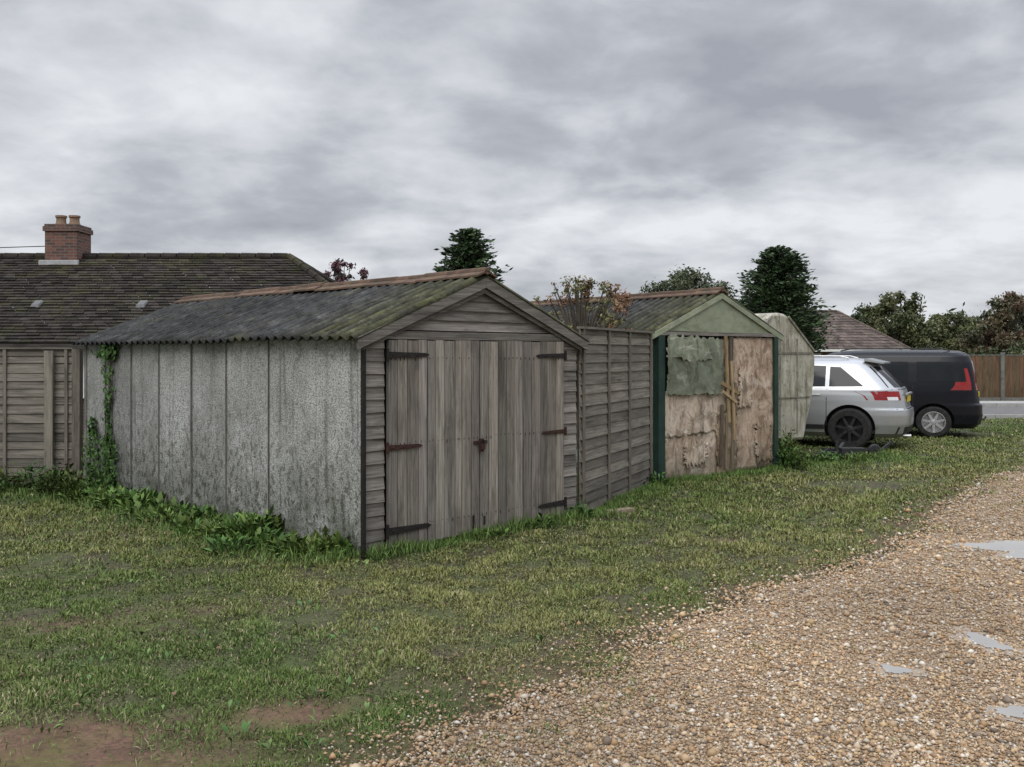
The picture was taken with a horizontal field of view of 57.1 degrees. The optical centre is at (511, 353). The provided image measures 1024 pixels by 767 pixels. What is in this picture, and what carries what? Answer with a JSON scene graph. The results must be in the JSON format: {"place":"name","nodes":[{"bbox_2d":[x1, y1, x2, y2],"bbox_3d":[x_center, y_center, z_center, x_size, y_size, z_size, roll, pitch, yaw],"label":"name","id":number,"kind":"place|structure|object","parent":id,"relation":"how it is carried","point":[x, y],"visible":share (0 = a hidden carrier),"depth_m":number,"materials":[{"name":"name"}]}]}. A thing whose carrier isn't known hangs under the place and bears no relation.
{"place":"outdoors","nodes":[
{"label":"outdoors","id":0,"kind":"place"},
{"bbox_2d":[0,417,1023,766],"bbox_3d":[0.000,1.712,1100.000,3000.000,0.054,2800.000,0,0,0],"label":"ground","id":1,"kind":"structure","parent":0,"point":[90,747],"depth_m":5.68,"materials":[{"name":"green plant"}]},
{"bbox_2d":[0,347,82,483],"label":"timber boundary fence","id":2,"kind":"object","parent":1,"relation":"on","point":[41,403],"visible":0.84,"depth_m":12.10,"materials":[{"name":"brown wood"}]},
{"bbox_2d":[0,458,116,496],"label":"bramble plant","id":3,"kind":"object","parent":1,"relation":"on","point":[65,476],"visible":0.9,"depth_m":11.35,"materials":[{"name":"green plant"}]},
{"bbox_2d":[81,339,122,487],"bbox_3d":[-5.115,0.777,11.589,0.172,1.912,1.468,0,0,-45],"label":"ivy plant","id":4,"kind":"object","parent":1,"relation":"on","point":[106,352],"visible":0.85,"depth_m":11.37,"materials":[{"name":"green plant"}]},
{"bbox_2d":[0,215,336,431],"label":"bungalow","id":5,"kind":"object","parent":1,"relation":"on","point":[60,288],"visible":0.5,"depth_m":22.67,"materials":[{"name":"tile"}]},
{"bbox_2d":[0,246,44,247],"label":"aerial cable","id":6,"kind":"object","parent":5,"relation":"attached to","point":[22,246],"visible":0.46,"depth_m":23.88,"materials":[{"name":"black metal"}]},
{"bbox_2d":[83,350,83,397],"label":"windows","id":7,"kind":"structure","parent":5,"relation":"in","point":[83,350],"depth_m":20.27,"materials":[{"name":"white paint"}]},
{"bbox_2d":[53,479,360,557],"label":"broadleaf weeds","id":8,"kind":"object","parent":1,"relation":"on","point":[241,523],"visible":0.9,"depth_m":8.64,"materials":[{"name":"green plant"}]},
{"bbox_2d":[72,267,589,560],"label":"timber fronted garage","id":9,"kind":"structure","parent":1,"relation":"on","point":[364,414],"depth_m":8.84,"materials":[{"name":"wood"}]},
{"bbox_2d":[324,258,368,281],"bbox_3d":[-5.910,-0.728,31.924,1.865,5.070,1.811,0,0,41],"label":"purple leaf tree","id":10,"kind":"object","parent":1,"relation":"on","point":[338,275],"visible":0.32,"depth_m":31.82,"materials":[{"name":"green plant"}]},
{"bbox_2d":[26,483,887,755],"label":"lawn weeds","id":11,"kind":"object","parent":1,"relation":"on","point":[244,725],"visible":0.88,"depth_m":5.20,"materials":[{"name":"green plant"}]},
{"bbox_2d":[432,227,512,282],"bbox_3d":[-2.055,-1.794,39.873,5.021,7.188,5.350,0,0,0],"label":"conifer tree","id":12,"kind":"object","parent":1,"relation":"on","point":[467,251],"visible":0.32,"depth_m":39.49,"materials":[{"name":"green plant"}]},
{"bbox_2d":[0,448,973,590],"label":"tall edge grass","id":13,"kind":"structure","parent":1,"relation":"on","point":[376,554],"depth_m":9.13,"materials":[{"name":"green plant"}]},
{"bbox_2d":[0,469,977,765],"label":"fallen leaves","id":14,"kind":"object","parent":1,"relation":"on","point":[358,647],"visible":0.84,"depth_m":5.12,"materials":[{"name":"brown plant"}]},
{"bbox_2d":[11,302,1022,347],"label":"distant tree mass","id":15,"kind":"object","parent":1,"relation":"on","point":[952,309],"depth_m":103.36,"materials":[{"name":"green plant"}]},
{"bbox_2d":[481,471,670,538],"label":"wall base weeds","id":16,"kind":"object","parent":1,"relation":"on","point":[579,507],"depth_m":9.22,"materials":[{"name":"green plant"}]},
{"bbox_2d":[533,275,632,482],"bbox_3d":[0.866,0.385,12.425,1.655,2.852,1.644,0,0,29],"label":"autumn shrub","id":17,"kind":"object","parent":1,"relation":"on","point":[581,317],"visible":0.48,"depth_m":12.36,"materials":[{"name":"brown plant"}]},
{"bbox_2d":[577,326,654,511],"bbox_3d":[1.253,0.693,10.921,0.079,1.956,2.626,0,0,25],"label":"lap panel fence","id":18,"kind":"object","parent":1,"relation":"on","point":[615,419],"visible":0.87,"depth_m":10.69,"materials":[{"name":"grey wood"}]},
{"bbox_2d":[605,507,633,514],"bbox_3d":[1.140,1.673,10.010,0.300,0.055,0.126,0,0,-20],"label":"broken brick","id":19,"kind":"object","parent":1,"relation":"on","point":[629,509],"visible":0.5,"depth_m":9.98,"materials":[{"name":"brick"}]},
{"bbox_2d":[530,287,783,480],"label":"patched green garage","id":20,"kind":"structure","parent":1,"relation":"on","point":[715,377],"depth_m":12.93,"materials":[{"name":"wood"}]},
{"bbox_2d":[639,264,738,298],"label":"broadleaf tree","id":21,"kind":"object","parent":1,"relation":"on","point":[686,279],"visible":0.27,"depth_m":49.31,"materials":[{"name":"green plant"}]},
{"bbox_2d":[728,245,838,351],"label":"conifer tree","id":22,"kind":"object","parent":1,"relation":"on","point":[779,280],"visible":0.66,"depth_m":44.13,"materials":[{"name":"green plant"}]},
{"bbox_2d":[755,313,814,439],"bbox_3d":[3.699,0.518,15.886,1.950,2.356,2.022,0,0,-37],"label":"old caravan","id":23,"kind":"object","parent":1,"relation":"on","point":[796,363],"visible":0.2,"depth_m":15.30,"materials":[{"name":"white metal"}]},
{"bbox_2d":[776,424,878,469],"bbox_3d":[4.634,1.366,14.628,2.461,0.669,1.125,0,0,-38],"label":"nettle plant","id":24,"kind":"object","parent":1,"relation":"on","point":[789,455],"visible":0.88,"depth_m":13.95,"materials":[{"name":"green plant"}]},
{"bbox_2d":[813,441,891,456],"bbox_3d":[5.627,1.579,15.598,1.480,0.278,0.638,0,0,0],"label":"trailer hitch frame","id":25,"kind":"object","parent":1,"relation":"on","point":[843,450],"visible":0.79,"depth_m":15.41,"materials":[{"name":"black metal"}]},
{"bbox_2d":[850,312,864,321],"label":"broadleaf tree","id":26,"kind":"object","parent":1,"relation":"on","point":[856,316],"visible":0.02,"depth_m":79.63,"materials":[{"name":"green plant"}]},
{"bbox_2d":[806,310,910,354],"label":"brown roof bungalow","id":27,"kind":"object","parent":1,"relation":"on","point":[848,332],"visible":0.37,"depth_m":57.14,"materials":[{"name":"tile"}]},
{"bbox_2d":[804,355,913,446],"bbox_3d":[5.160,0.866,18.114,4.760,1.669,2.160,0,0,28],"label":"silver suv car","id":28,"kind":"object","parent":1,"relation":"on","point":[857,402],"visible":0.56,"depth_m":16.74,"materials":[{"name":"paint"}]},
{"bbox_2d":[852,303,915,347],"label":"broadleaf tree","id":29,"kind":"object","parent":1,"relation":"on","point":[872,310],"visible":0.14,"depth_m":69.88,"materials":[{"name":"green plant"}]},
{"bbox_2d":[860,291,945,349],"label":"broadleaf tree","id":30,"kind":"object","parent":1,"relation":"on","point":[906,321],"visible":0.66,"depth_m":61.28,"materials":[{"name":"green plant"}]},
{"bbox_2d":[827,348,985,437],"bbox_3d":[7.533,0.791,20.328,4.918,1.817,2.280,0,0,19],"label":"black van","id":31,"kind":"object","parent":1,"relation":"on","point":[940,384],"visible":0.55,"depth_m":19.03,"materials":[{"name":"paint"}]},
{"bbox_2d":[912,309,994,353],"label":"broadleaf tree","id":32,"kind":"object","parent":1,"relation":"on","point":[948,337],"visible":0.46,"depth_m":74.16,"materials":[{"name":"green plant"}]},
{"bbox_2d":[899,335,1023,354],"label":"hedge","id":33,"kind":"object","parent":1,"relation":"on","point":[1016,351],"visible":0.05,"depth_m":48.22,"materials":[{"name":"green plant"}]},
{"bbox_2d":[958,314,1004,353],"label":"broadleaf tree","id":34,"kind":"object","parent":1,"relation":"on","point":[974,321],"visible":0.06,"depth_m":79.51,"materials":[{"name":"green plant"}]},
{"bbox_2d":[956,291,1023,354],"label":"broadleaf tree","id":35,"kind":"object","parent":1,"relation":"on","point":[1009,305],"visible":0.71,"depth_m":57.60,"materials":[{"name":"green plant"}]},
{"bbox_2d":[969,352,1023,400],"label":"brown garden fence","id":36,"kind":"object","parent":1,"relation":"on","point":[1000,377],"visible":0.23,"depth_m":33.99,"materials":[{"name":"brown wood"}]},
{"bbox_2d":[981,403,1023,418],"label":"kerb","id":37,"kind":"structure","parent":1,"relation":"on","point":[1002,405],"depth_m":30.01,"materials":[{"name":"concrete"}]},
{"bbox_2d":[1013,312,1023,333],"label":"broadleaf tree","id":38,"kind":"object","parent":1,"relation":"on","point":[1018,324],"visible":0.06,"depth_m":59.83,"materials":[{"name":"green plant"}]},
{"bbox_2d":[0,0,1023,327],"label":"sky","id":39,"kind":"structure","parent":0,"point":[625,143],"materials":[{"name":"grey"}]},
{"bbox_2d":[321,452,1023,766],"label":"gravel track","id":40,"kind":"structure","parent":0,"point":[678,715],"depth_m":5.04,"materials":[{"name":"brown gravel"}]},
{"bbox_2d":[868,661,926,677],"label":"puddle water","id":41,"kind":"structure","parent":40,"relation":"on","point":[894,670],"depth_m":5.01,"materials":[{"name":"grey liquid"}]},
{"bbox_2d":[938,540,1023,560],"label":"puddle water","id":42,"kind":"structure","parent":40,"relation":"on","point":[1017,546],"depth_m":8.23,"materials":[{"name":"grey liquid"}]},
{"bbox_2d":[949,625,1023,657],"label":"puddle water","id":43,"kind":"structure","parent":40,"relation":"on","point":[978,639],"depth_m":5.51,"materials":[{"name":"grey liquid"}]},
{"bbox_2d":[978,702,1023,722],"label":"puddle water","id":44,"kind":"structure","parent":40,"relation":"on","point":[1015,711],"depth_m":4.44,"materials":[{"name":"grey liquid"}]},
{"bbox_2d":[980,401,1023,402],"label":"pavement","id":45,"kind":"structure","parent":0,"point":[1001,401],"depth_m":31.20,"materials":[{"name":"concrete"}]},
{"bbox_2d":[982,407,1023,414],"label":"road","id":46,"kind":"structure","parent":0,"point":[1003,411],"depth_m":27.59,"materials":[{"name":"grey asphalt"}]}
]}

